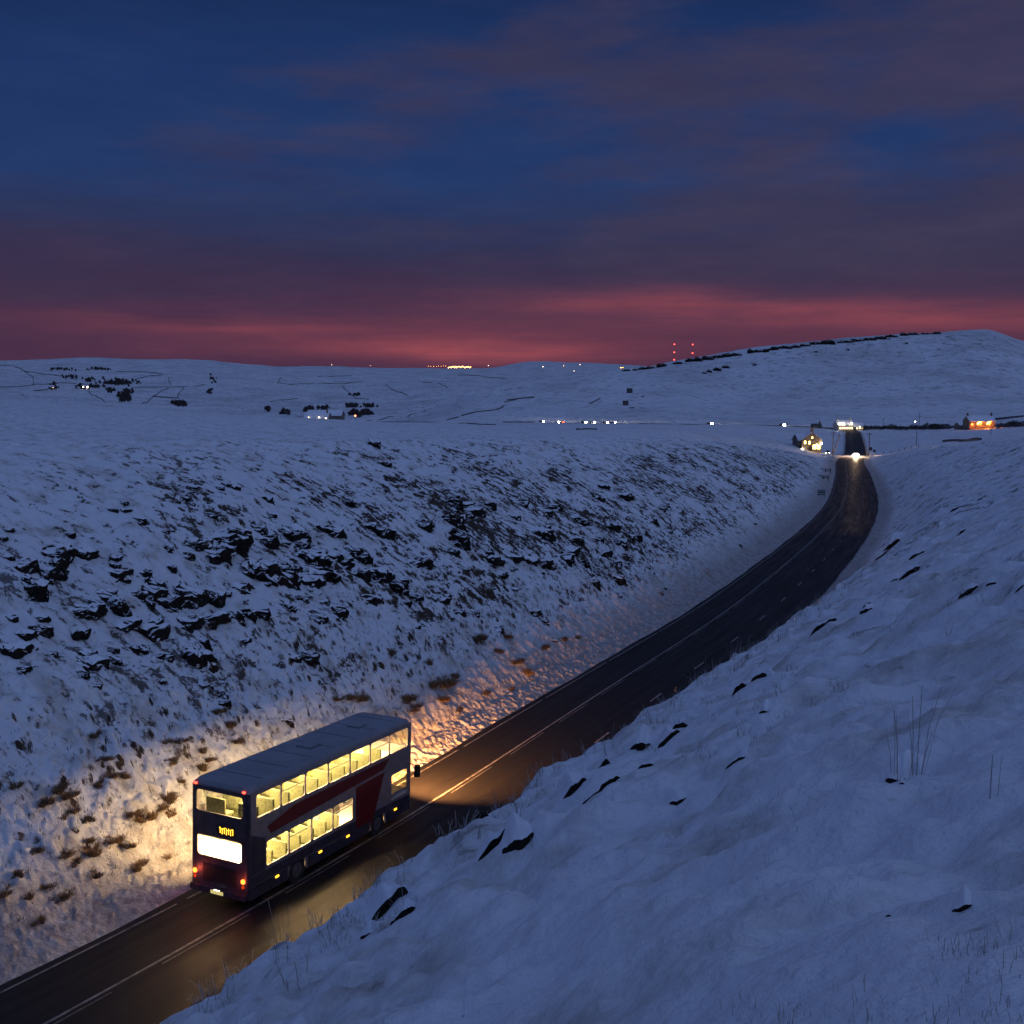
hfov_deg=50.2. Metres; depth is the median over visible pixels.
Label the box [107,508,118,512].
rock outcrop
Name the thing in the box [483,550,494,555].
rock outcrop
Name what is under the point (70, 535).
rock outcrop
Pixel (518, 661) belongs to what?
grass tussock
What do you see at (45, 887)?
grass tussock
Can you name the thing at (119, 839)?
grass tussock
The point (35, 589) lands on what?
rock outcrop
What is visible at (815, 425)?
shed
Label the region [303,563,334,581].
rock outcrop
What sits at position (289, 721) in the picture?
rock outcrop
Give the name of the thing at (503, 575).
rock outcrop
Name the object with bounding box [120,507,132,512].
rock outcrop
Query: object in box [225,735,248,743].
grass tussock
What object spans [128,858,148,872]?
grass tussock
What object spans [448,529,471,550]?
rock outcrop
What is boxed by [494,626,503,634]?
rock outcrop
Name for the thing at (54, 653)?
rock outcrop
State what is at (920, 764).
snow capped hummock
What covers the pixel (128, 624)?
rock outcrop
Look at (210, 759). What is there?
grass tussock
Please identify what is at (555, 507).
rock outcrop
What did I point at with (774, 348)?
crag
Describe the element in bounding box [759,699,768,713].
snow capped hummock
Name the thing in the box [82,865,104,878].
grass tussock
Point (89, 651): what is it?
rock outcrop
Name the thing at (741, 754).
snow capped hummock
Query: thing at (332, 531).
rock outcrop
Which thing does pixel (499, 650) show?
grass tussock
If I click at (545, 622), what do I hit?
rock outcrop
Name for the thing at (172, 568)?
rock outcrop
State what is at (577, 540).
rock outcrop
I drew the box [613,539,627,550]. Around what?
rock outcrop
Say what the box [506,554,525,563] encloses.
rock outcrop
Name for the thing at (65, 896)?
grass tussock
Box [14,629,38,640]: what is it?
rock outcrop
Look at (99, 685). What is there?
rock outcrop
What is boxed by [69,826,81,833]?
grass tussock
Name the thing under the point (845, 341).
crag
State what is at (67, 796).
grass tussock
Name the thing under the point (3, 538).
rock outcrop
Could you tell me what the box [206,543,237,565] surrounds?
rock outcrop
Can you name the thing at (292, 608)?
rock outcrop
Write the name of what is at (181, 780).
grass tussock
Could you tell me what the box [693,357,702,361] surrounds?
crag
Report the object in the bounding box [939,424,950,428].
shed
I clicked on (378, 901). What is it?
snow capped hummock
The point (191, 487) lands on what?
rock outcrop
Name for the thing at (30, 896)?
grass tussock
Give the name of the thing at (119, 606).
rock outcrop
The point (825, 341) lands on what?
crag
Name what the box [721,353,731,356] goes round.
crag
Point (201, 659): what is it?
rock outcrop
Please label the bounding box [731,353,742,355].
crag
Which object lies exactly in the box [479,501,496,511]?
rock outcrop
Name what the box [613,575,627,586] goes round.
rock outcrop
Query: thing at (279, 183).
sky
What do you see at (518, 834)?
snow capped hummock
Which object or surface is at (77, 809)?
grass tussock
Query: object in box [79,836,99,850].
grass tussock
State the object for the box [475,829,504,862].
snow capped hummock
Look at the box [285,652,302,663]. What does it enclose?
rock outcrop
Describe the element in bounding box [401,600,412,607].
rock outcrop
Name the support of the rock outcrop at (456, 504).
on the ground at (586, 933)
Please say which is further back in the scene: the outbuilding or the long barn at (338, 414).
the long barn at (338, 414)
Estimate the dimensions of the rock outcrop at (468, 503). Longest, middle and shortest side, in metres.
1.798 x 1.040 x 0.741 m
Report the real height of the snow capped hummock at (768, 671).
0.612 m
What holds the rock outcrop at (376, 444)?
on the ground at (586, 933)
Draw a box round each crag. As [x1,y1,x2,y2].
[656,363,666,367]
[685,358,693,361]
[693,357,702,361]
[702,356,713,359]
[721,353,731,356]
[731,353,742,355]
[768,346,778,349]
[778,345,792,348]
[809,342,819,344]
[819,339,836,343]
[837,340,853,342]
[850,339,863,341]
[863,338,876,340]
[873,336,890,339]
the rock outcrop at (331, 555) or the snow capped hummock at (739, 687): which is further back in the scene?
the rock outcrop at (331, 555)
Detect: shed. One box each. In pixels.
[810,421,821,428]
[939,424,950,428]
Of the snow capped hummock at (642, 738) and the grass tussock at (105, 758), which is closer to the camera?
the snow capped hummock at (642, 738)
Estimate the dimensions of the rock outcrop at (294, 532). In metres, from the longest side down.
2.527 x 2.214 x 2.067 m
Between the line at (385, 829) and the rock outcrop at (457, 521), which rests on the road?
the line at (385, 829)
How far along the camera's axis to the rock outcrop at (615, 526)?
99.56 m
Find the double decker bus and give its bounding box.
[190,712,419,901]
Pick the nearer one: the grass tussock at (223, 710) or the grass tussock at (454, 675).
the grass tussock at (223, 710)
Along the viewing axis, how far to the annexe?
709.97 m
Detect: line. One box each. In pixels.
[0,461,837,992]
[43,443,851,1023]
[594,501,862,742]
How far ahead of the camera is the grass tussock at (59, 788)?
39.68 m
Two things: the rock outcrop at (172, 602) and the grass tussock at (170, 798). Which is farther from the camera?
the rock outcrop at (172, 602)
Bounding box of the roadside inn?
[833,418,854,430]
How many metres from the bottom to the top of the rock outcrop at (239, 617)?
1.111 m
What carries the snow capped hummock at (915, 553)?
on the ground at (586, 933)
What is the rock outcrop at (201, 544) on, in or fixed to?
on the ground at (586, 933)
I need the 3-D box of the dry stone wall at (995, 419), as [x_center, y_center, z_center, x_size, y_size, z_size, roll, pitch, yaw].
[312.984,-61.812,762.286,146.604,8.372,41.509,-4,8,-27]
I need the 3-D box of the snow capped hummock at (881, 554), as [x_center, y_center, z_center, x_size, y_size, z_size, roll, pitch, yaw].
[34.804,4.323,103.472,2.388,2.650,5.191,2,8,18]
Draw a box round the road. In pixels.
[0,422,878,1023]
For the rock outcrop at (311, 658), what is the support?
on the ground at (586, 933)
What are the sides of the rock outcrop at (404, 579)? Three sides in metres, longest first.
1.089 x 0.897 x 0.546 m
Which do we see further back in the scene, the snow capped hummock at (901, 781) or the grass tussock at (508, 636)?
the grass tussock at (508, 636)
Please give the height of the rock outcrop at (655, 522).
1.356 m
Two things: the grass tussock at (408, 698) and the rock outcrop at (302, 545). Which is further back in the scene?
the rock outcrop at (302, 545)
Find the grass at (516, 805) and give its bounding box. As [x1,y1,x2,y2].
[0,479,1023,1023]
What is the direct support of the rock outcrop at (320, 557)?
on the ground at (586, 933)
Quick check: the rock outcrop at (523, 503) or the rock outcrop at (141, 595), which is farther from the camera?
the rock outcrop at (523, 503)
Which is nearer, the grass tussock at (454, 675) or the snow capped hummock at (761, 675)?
the snow capped hummock at (761, 675)
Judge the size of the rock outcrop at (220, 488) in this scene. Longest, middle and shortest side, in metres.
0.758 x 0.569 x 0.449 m
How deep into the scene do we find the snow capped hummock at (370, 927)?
12.88 m
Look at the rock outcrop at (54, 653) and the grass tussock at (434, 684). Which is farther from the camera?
the grass tussock at (434, 684)
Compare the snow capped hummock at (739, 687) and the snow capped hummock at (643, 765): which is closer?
the snow capped hummock at (643, 765)
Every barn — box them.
[307,410,345,419]
[954,422,962,429]
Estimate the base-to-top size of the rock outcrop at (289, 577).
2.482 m
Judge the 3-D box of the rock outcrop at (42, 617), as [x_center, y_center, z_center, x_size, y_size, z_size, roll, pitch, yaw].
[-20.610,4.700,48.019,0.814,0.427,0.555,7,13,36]
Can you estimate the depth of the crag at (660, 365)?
1304.56 m
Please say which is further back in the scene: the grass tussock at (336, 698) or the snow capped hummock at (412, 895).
the grass tussock at (336, 698)
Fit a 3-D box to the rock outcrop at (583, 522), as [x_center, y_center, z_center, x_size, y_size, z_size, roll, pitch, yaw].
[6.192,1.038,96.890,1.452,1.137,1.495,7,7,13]
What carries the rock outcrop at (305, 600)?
on the ground at (586, 933)
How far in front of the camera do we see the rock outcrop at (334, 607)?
61.18 m
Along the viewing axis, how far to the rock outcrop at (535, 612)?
75.49 m
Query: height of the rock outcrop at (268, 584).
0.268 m
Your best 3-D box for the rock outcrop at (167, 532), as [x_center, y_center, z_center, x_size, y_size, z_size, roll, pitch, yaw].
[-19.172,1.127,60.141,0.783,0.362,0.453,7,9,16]
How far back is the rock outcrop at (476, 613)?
70.04 m
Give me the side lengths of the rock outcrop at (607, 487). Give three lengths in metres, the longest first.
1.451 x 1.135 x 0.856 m
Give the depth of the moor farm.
628.13 m
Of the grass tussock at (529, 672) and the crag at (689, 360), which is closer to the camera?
the grass tussock at (529, 672)
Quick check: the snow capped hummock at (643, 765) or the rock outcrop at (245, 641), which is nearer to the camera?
the snow capped hummock at (643, 765)
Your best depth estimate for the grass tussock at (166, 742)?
44.97 m
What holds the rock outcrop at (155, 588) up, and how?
on the ground at (586, 933)
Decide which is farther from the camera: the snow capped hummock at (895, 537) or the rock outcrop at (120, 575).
the snow capped hummock at (895, 537)
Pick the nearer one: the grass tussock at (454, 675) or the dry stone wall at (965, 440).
the grass tussock at (454, 675)
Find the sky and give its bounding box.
[0,0,1023,367]
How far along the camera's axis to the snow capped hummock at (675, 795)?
11.39 m
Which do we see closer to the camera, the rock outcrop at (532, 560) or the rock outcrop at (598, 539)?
the rock outcrop at (532, 560)
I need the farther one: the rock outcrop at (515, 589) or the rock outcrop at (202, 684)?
the rock outcrop at (515, 589)
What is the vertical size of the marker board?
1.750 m
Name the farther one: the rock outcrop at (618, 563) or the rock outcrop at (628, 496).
the rock outcrop at (628, 496)
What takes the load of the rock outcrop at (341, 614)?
on the ground at (586, 933)
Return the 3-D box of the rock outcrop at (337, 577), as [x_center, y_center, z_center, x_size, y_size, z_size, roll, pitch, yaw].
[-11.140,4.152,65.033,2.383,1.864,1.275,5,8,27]
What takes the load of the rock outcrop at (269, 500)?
on the ground at (586, 933)
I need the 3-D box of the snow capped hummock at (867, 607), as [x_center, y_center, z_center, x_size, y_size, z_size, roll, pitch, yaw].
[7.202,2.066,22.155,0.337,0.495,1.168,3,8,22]
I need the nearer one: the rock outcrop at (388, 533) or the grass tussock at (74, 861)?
the grass tussock at (74, 861)
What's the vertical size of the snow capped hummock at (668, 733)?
0.774 m
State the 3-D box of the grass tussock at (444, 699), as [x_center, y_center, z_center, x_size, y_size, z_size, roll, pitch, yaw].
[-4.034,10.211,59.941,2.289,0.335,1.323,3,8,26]
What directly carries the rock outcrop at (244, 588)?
on the ground at (586, 933)
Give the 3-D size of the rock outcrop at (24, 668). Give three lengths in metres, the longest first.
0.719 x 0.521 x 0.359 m
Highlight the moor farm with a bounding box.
[304,409,331,418]
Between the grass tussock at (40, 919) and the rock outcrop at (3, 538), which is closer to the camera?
the grass tussock at (40, 919)
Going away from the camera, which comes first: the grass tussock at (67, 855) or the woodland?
the grass tussock at (67, 855)
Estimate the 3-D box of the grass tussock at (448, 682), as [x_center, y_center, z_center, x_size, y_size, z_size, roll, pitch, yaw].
[-3.900,9.576,61.249,2.772,0.613,2.950,4,8,28]
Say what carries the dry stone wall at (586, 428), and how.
on the ground at (586, 933)
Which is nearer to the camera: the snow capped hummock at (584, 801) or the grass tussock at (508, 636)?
the snow capped hummock at (584, 801)
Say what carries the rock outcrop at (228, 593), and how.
on the ground at (586, 933)
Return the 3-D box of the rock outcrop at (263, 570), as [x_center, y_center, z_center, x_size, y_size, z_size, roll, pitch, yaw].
[-14.124,3.413,61.192,2.519,1.858,1.985,-2,7,20]
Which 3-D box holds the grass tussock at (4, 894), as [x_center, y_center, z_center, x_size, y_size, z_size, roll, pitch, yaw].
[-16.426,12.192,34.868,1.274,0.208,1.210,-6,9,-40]
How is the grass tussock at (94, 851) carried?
on the ground at (586, 933)
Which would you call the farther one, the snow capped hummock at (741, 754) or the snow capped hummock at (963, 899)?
the snow capped hummock at (741, 754)
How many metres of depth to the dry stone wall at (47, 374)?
2858.16 m
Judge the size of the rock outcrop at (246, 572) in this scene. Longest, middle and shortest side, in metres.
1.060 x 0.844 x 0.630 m
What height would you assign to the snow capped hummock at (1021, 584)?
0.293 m
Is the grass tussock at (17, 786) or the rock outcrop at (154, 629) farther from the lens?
the rock outcrop at (154, 629)
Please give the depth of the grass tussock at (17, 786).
38.92 m
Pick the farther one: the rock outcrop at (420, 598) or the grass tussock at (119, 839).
the rock outcrop at (420, 598)
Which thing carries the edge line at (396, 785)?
on the road
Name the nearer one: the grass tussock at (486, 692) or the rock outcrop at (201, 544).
the rock outcrop at (201, 544)
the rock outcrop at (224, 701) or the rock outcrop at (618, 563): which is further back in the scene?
the rock outcrop at (618, 563)
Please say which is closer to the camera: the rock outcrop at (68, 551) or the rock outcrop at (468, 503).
the rock outcrop at (68, 551)
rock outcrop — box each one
[0,535,8,541]
[0,641,37,658]
[1,553,14,560]
[3,527,14,532]
[6,612,18,622]
[13,558,39,573]
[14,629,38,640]
[17,664,32,674]
[21,574,49,601]
[28,624,54,638]
[35,613,50,622]
[38,556,69,580]
[41,543,79,567]
[49,650,58,657]
[63,532,75,538]
[69,608,90,619]
[71,628,90,640]
[74,602,107,620]
[75,670,90,679]
[76,647,97,655]
[76,653,110,671]
[77,548,98,560]
[86,598,101,603]
[90,682,102,689]
[95,589,117,598]
[102,596,131,617]
[104,567,133,583]
[105,655,122,665]
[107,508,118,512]
[107,646,119,653]
[109,554,123,561]
[109,562,121,568]
[114,616,142,633]
[120,500,129,505]
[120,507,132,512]
[122,643,140,654]
[130,590,147,602]
[132,517,149,525]
[139,569,152,577]
[139,577,168,603]
[140,617,171,642]
[140,644,150,654]
[145,600,155,610]
[155,652,165,659]
[157,593,185,613]
[157,678,167,684]
[160,529,170,534]
[163,544,173,553]
[164,652,174,662]
[166,563,177,573]
[172,584,211,609]
[177,614,205,633]
[180,494,189,502]
[180,645,218,672]
[181,552,195,560]
[184,537,216,551]
[186,485,197,489]
[198,639,212,651]
[198,680,213,689]
[204,589,226,607]
[204,611,231,629]
[206,512,217,519]
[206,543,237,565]
[210,524,252,557]
[210,695,231,708]
[213,689,224,697]
[215,486,224,490]
[221,482,231,487]
[226,591,231,596]
[227,611,245,626]
[231,484,240,490]
[233,582,255,593]
[236,607,256,623]
[238,569,253,578]
[240,557,281,586]
[240,637,251,646]
[250,524,268,534]
[252,609,272,621]
[258,533,279,549]
[261,496,274,504]
[264,582,271,586]
[266,512,277,518]
[278,523,315,543]
[278,565,301,590]
[278,715,294,727]
[281,604,297,612]
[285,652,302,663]
[289,564,302,573]
[293,542,310,548]
[295,549,331,567]
[295,595,309,603]
[299,567,329,588]
[300,650,319,666]
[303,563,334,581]
[308,609,328,624]
[315,524,346,539]
[317,599,329,605]
[326,552,339,558]
[329,552,344,562]
[329,568,341,584]
[329,603,349,617]
[333,609,345,619]
[340,556,354,570]
[342,499,356,507]
[344,545,364,559]
[351,567,372,582]
[354,553,373,564]
[361,594,383,606]
[364,522,377,530]
[368,439,380,448]
[369,567,394,583]
[374,525,397,540]
[380,461,391,467]
[389,580,409,595]
[398,576,409,583]
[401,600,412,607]
[407,555,433,570]
[408,593,424,602]
[414,519,435,532]
[431,593,451,604]
[437,513,465,529]
[444,498,463,512]
[444,546,460,556]
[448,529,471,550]
[453,608,466,617]
[462,501,474,506]
[463,504,485,517]
[468,609,479,617]
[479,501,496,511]
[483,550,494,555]
[486,554,504,566]
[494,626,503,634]
[496,570,508,580]
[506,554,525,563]
[508,515,520,520]
[511,586,521,591]
[517,499,529,508]
[524,556,539,565]
[529,608,542,617]
[530,525,556,543]
[538,508,552,517]
[539,619,549,625]
[540,559,554,570]
[547,503,562,511]
[555,551,575,566]
[563,544,581,556]
[568,533,583,546]
[574,517,589,526]
[579,559,590,569]
[587,577,600,591]
[591,495,605,502]
[592,536,604,543]
[598,484,610,489]
[601,549,612,559]
[605,521,620,532]
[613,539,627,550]
[613,560,622,567]
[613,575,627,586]
[617,492,634,501]
[626,531,642,542]
[649,519,659,525]
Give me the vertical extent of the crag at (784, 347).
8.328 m
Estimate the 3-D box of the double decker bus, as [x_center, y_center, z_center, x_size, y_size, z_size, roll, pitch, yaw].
[-7.716,11.017,42.172,3.260,4.347,10.850,3,5,26]
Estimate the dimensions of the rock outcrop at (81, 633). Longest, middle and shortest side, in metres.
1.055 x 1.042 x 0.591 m
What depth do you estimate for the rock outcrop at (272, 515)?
68.78 m
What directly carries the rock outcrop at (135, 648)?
on the ground at (586, 933)
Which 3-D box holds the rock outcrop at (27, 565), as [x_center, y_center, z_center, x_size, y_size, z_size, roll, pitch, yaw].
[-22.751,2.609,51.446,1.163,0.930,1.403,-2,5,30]
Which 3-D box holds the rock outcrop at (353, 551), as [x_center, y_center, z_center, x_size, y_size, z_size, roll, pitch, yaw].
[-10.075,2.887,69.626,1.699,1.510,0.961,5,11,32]
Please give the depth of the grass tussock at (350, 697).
55.53 m
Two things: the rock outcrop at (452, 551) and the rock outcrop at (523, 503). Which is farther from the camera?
the rock outcrop at (523, 503)
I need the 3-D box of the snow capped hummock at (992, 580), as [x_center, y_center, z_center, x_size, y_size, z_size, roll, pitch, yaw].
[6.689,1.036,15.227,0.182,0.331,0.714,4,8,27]
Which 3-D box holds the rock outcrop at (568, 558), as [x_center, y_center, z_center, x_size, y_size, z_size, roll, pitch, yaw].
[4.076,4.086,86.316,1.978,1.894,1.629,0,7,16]
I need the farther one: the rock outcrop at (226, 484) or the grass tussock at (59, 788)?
the rock outcrop at (226, 484)
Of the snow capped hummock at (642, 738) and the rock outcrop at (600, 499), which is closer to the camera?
the snow capped hummock at (642, 738)
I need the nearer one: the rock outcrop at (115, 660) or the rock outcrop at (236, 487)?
the rock outcrop at (115, 660)
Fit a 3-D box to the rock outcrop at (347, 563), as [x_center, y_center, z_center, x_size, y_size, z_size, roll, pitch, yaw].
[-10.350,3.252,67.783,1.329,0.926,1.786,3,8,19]
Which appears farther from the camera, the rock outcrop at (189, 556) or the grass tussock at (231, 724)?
the rock outcrop at (189, 556)
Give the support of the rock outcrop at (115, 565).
on the ground at (586, 933)
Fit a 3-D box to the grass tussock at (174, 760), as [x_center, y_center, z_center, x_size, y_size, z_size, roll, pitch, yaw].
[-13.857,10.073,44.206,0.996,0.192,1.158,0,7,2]
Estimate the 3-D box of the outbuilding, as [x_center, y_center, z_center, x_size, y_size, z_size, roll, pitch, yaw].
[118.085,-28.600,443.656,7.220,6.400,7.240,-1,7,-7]
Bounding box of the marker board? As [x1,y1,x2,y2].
[818,489,824,495]
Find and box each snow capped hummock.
[359,877,407,920]
[360,919,379,938]
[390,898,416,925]
[402,891,423,902]
[472,812,495,820]
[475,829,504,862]
[499,812,533,853]
[557,769,586,798]
[578,791,597,805]
[598,759,609,767]
[598,776,619,792]
[629,723,650,750]
[638,762,652,768]
[650,725,680,748]
[661,785,686,805]
[670,722,687,728]
[726,743,749,768]
[732,683,746,695]
[751,672,766,681]
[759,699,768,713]
[764,668,774,675]
[804,618,836,641]
[859,603,873,614]
[860,600,870,609]
[872,549,889,561]
[882,532,904,551]
[884,572,901,582]
[885,749,916,783]
[898,565,919,580]
[898,778,904,783]
[909,551,924,559]
[914,753,929,775]
[952,885,971,911]
[953,529,965,536]
[958,583,977,598]
[985,576,996,586]
[1015,578,1023,592]
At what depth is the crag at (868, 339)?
1372.41 m
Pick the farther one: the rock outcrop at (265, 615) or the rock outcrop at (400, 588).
the rock outcrop at (400, 588)
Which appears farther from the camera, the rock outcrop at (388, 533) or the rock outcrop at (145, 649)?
the rock outcrop at (388, 533)
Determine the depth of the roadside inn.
709.49 m
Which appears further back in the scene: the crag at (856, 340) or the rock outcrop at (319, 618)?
the crag at (856, 340)
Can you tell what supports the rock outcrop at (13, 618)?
on the ground at (586, 933)
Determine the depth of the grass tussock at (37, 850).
37.14 m
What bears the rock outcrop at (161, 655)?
on the ground at (586, 933)
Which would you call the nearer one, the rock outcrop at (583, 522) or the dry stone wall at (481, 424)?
the rock outcrop at (583, 522)
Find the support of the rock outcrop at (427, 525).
on the ground at (586, 933)
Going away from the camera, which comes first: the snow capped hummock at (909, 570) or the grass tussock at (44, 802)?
the snow capped hummock at (909, 570)
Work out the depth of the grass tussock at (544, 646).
72.19 m
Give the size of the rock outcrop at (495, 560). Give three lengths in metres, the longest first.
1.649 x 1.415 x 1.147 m
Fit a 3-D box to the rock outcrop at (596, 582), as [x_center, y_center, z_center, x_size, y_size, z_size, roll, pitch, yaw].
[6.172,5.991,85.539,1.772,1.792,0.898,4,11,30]
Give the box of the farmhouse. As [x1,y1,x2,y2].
[962,413,995,429]
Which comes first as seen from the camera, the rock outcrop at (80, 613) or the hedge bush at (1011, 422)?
the rock outcrop at (80, 613)
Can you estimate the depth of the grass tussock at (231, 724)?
48.10 m
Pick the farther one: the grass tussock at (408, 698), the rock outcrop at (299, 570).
the rock outcrop at (299, 570)
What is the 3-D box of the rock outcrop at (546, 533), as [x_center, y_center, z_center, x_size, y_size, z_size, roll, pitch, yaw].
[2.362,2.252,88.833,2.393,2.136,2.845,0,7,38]
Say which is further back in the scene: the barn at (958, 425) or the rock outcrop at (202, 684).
the barn at (958, 425)
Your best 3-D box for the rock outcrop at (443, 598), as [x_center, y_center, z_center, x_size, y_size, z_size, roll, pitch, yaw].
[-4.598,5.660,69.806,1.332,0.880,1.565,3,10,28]
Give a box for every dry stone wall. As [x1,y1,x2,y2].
[12,382,75,386]
[25,371,76,379]
[133,384,203,387]
[318,381,359,383]
[461,405,503,415]
[467,423,495,424]
[576,428,596,429]
[869,415,1023,428]
[942,437,981,441]
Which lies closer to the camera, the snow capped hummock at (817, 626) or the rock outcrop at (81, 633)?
the snow capped hummock at (817, 626)
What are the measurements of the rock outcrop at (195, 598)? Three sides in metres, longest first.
2.224 x 1.959 x 1.909 m
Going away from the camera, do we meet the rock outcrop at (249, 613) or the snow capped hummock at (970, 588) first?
the snow capped hummock at (970, 588)
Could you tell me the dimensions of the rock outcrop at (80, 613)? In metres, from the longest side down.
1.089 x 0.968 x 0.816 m
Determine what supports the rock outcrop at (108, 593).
on the ground at (586, 933)
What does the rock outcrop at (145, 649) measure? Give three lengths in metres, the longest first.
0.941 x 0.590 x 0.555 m
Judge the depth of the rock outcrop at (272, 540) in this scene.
64.85 m
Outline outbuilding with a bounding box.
[791,434,805,447]
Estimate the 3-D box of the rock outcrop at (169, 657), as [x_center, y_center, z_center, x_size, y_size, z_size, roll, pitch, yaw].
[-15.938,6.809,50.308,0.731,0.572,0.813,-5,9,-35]
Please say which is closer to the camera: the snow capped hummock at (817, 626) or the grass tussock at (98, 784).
the snow capped hummock at (817, 626)
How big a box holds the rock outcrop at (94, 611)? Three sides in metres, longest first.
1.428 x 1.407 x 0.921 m
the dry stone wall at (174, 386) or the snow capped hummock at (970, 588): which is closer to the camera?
the snow capped hummock at (970, 588)
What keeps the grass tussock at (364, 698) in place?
on the ground at (586, 933)
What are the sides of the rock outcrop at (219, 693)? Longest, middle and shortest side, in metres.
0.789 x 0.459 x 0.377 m
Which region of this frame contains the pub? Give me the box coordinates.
[801,427,822,452]
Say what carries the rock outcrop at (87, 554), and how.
on the ground at (586, 933)
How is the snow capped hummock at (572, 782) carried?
on the ground at (586, 933)
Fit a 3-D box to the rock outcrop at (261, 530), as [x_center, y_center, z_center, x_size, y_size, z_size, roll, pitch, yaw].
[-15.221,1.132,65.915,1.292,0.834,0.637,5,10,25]
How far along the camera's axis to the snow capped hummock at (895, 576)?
32.21 m
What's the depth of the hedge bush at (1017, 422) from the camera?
631.53 m
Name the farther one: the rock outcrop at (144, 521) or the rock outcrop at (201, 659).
the rock outcrop at (144, 521)
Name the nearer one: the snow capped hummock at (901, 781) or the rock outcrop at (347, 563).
the snow capped hummock at (901, 781)
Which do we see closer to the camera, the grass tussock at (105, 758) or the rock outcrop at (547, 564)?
the grass tussock at (105, 758)
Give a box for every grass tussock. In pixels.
[0,883,13,898]
[8,779,28,789]
[11,868,27,878]
[18,889,34,900]
[26,914,46,926]
[29,846,47,855]
[35,796,57,807]
[38,882,59,890]
[42,847,77,861]
[47,888,78,903]
[50,776,72,794]
[58,804,83,819]
[62,788,82,800]
[65,855,85,867]
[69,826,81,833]
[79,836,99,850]
[79,841,106,857]
[81,814,97,823]
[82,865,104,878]
[86,727,106,738]
[92,776,104,788]
[94,755,116,761]
[97,833,128,844]
[101,769,124,778]
[117,771,130,778]
[118,840,137,848]
[124,809,140,817]
[125,808,158,823]
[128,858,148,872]
[152,800,171,811]
[156,756,179,764]
[158,791,183,803]
[160,738,173,744]
[162,807,176,818]
[162,852,173,859]
[169,736,190,743]
[176,778,185,782]
[195,763,210,771]
[196,746,207,753]
[201,756,217,762]
[209,706,230,714]
[225,720,240,728]
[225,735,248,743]
[328,693,341,700]
[340,694,359,700]
[353,693,371,702]
[386,646,397,656]
[400,693,422,703]
[403,702,424,713]
[424,659,433,664]
[428,680,440,688]
[430,674,463,687]
[434,694,451,701]
[447,671,462,678]
[473,633,487,641]
[481,689,493,695]
[493,648,504,652]
[503,634,514,638]
[511,658,524,664]
[521,668,537,674]
[540,643,554,649]
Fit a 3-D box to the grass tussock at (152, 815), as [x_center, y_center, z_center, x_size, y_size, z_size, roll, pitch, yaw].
[-14.015,11.376,41.131,1.531,0.408,1.450,-6,9,-40]
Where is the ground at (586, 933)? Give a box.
[0,329,1023,1023]
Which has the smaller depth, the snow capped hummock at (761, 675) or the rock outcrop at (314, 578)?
the snow capped hummock at (761, 675)
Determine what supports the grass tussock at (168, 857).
on the ground at (586, 933)
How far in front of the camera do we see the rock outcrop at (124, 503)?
62.07 m
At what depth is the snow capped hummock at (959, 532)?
41.08 m
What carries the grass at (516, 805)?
on the ground at (586, 933)
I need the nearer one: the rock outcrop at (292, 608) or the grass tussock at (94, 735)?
the grass tussock at (94, 735)
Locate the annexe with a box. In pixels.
[853,422,863,429]
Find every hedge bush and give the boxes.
[1004,420,1018,426]
[1010,421,1021,426]
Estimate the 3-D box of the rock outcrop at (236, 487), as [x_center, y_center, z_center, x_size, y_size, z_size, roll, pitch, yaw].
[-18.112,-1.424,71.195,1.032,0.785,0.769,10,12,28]
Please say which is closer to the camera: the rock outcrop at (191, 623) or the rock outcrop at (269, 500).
the rock outcrop at (191, 623)
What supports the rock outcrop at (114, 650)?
on the ground at (586, 933)
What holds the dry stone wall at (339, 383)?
on the ground at (586, 933)
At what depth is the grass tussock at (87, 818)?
39.45 m
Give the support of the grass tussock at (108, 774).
on the ground at (586, 933)
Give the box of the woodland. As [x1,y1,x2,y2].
[48,366,377,417]
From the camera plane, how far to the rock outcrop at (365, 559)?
68.92 m
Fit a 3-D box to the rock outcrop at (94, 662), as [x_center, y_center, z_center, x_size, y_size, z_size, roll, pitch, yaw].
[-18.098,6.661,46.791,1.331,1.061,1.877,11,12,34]
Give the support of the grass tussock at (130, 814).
on the ground at (586, 933)
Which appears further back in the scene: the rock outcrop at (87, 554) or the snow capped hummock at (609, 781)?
the rock outcrop at (87, 554)
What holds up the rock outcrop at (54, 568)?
on the ground at (586, 933)
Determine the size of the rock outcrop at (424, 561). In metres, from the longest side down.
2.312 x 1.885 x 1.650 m
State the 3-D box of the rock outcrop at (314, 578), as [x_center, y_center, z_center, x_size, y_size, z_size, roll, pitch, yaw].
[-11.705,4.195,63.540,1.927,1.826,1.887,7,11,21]
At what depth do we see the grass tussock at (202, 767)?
44.94 m
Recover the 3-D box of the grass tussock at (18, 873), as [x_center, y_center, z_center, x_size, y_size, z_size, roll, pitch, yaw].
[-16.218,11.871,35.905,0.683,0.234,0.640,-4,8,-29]
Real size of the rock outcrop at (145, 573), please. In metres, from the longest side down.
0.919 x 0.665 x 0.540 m
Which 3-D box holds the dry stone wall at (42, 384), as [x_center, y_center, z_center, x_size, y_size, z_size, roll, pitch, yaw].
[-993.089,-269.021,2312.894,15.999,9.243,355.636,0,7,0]
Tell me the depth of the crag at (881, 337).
1380.91 m
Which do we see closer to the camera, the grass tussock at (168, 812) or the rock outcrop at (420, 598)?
the grass tussock at (168, 812)

